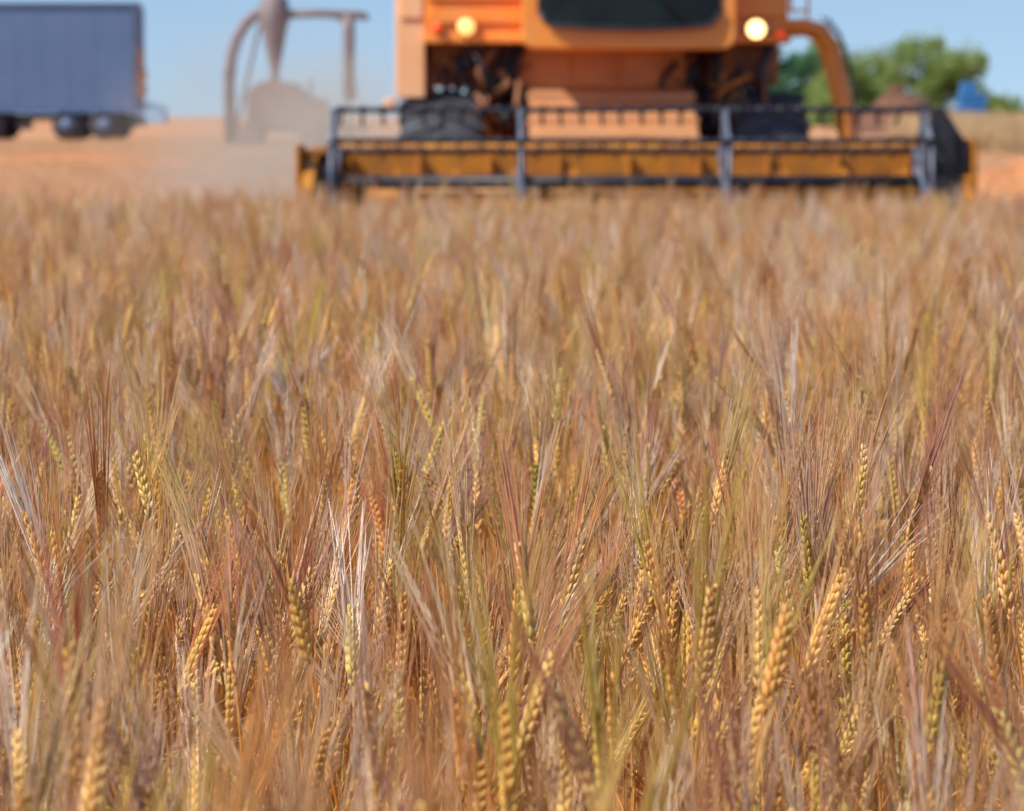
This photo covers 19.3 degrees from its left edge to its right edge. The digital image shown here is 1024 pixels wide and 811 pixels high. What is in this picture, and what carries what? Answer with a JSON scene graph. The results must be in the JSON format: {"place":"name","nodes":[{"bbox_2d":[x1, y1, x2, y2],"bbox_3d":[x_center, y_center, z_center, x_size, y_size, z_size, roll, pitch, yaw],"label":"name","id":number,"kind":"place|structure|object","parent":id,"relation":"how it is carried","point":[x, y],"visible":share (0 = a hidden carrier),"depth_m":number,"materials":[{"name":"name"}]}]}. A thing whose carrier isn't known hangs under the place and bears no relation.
{"place":"outdoors","nodes":[
{"label":"outdoors","id":0,"kind":"place"},
{"bbox_2d":[0,117,1020,810],"bbox_3d":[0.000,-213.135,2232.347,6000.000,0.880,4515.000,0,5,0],"label":"ground","id":1,"kind":"structure","parent":0,"point":[190,127],"depth_m":100.19,"materials":[{"name":"soil"}]},
{"bbox_2d":[0,2,146,140],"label":"box trailer","id":2,"kind":"object","parent":1,"relation":"on","point":[73,65],"visible":0.97,"depth_m":79.52,"materials":[{"name":"blue metal"}]},
{"bbox_2d":[0,153,259,169],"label":"straw pile","id":3,"kind":"object","parent":1,"relation":"on","point":[108,158],"visible":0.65,"depth_m":57.33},
{"bbox_2d":[136,101,169,122],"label":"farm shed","id":4,"kind":"structure","parent":1,"relation":"on","point":[154,112],"depth_m":298.60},
{"bbox_2d":[222,0,368,147],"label":"grain conveyor","id":5,"kind":"object","parent":1,"relation":"on","point":[273,100],"visible":0.94,"depth_m":69.33,"materials":[{"name":"grey metal"}]},
{"bbox_2d":[0,134,1023,219],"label":"stubble","id":6,"kind":"object","parent":1,"relation":"on","point":[225,174],"visible":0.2,"depth_m":54.07,"materials":[{"name":"beige plant"}]},
{"bbox_2d":[295,0,977,217],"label":"combine harvester","id":7,"kind":"object","parent":1,"relation":"on","point":[617,94],"visible":0.69,"depth_m":27.11,"materials":[{"name":"orange paint"}]},
{"bbox_2d":[745,47,818,103],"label":"leafy tree","id":8,"kind":"object","parent":1,"relation":"on","point":[802,69],"visible":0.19,"depth_m":146.72,"materials":[{"name":"green plant"}]},
{"bbox_2d":[802,78,855,129],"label":"bush","id":9,"kind":"object","parent":1,"relation":"on","point":[817,97],"visible":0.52,"depth_m":144.54,"materials":[{"name":"green plant"}]},
{"bbox_2d":[790,37,876,129],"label":"leafy tree","id":10,"kind":"object","parent":1,"relation":"on","point":[860,81],"visible":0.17,"depth_m":150.68,"materials":[{"name":"green plant"}]},
{"bbox_2d":[849,44,911,114],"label":"leafy tree","id":11,"kind":"object","parent":1,"relation":"on","point":[873,83],"visible":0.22,"depth_m":154.55,"materials":[{"name":"green plant"}]},
{"bbox_2d":[856,84,932,134],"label":"dirt mound","id":12,"kind":"object","parent":1,"relation":"on","point":[895,95],"visible":0.42,"depth_m":108.53,"materials":[{"name":"brown soil"}]},
{"bbox_2d":[866,29,989,112],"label":"leafy tree","id":13,"kind":"object","parent":1,"relation":"on","point":[937,82],"visible":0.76,"depth_m":148.22,"materials":[{"name":"green plant"}]},
{"bbox_2d":[879,108,1023,156],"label":"dry grass","id":14,"kind":"structure","parent":1,"relation":"on","point":[998,132],"depth_m":65.06,"materials":[{"name":"beige plant"}]},
{"bbox_2d":[956,83,986,115],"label":"water tank","id":15,"kind":"object","parent":1,"relation":"on","point":[969,98],"visible":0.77,"depth_m":107.02,"materials":[{"name":"blue plastic"}]},
{"bbox_2d":[976,84,1023,115],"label":"bush","id":16,"kind":"object","parent":1,"relation":"on","point":[998,103],"visible":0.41,"depth_m":144.80,"materials":[{"name":"green plant"}]},
{"bbox_2d":[977,157,1023,205],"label":"straw pile","id":17,"kind":"object","parent":1,"relation":"on","point":[1005,176],"visible":0.49,"depth_m":43.37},
{"bbox_2d":[0,170,1023,810],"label":"barley field","id":18,"kind":"structure","parent":0,"point":[842,372],"depth_m":4.42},
{"bbox_2d":[0,0,1023,116],"label":"sky","id":19,"kind":"structure","parent":0,"point":[186,42],"materials":[{"name":"blue"}]}
]}

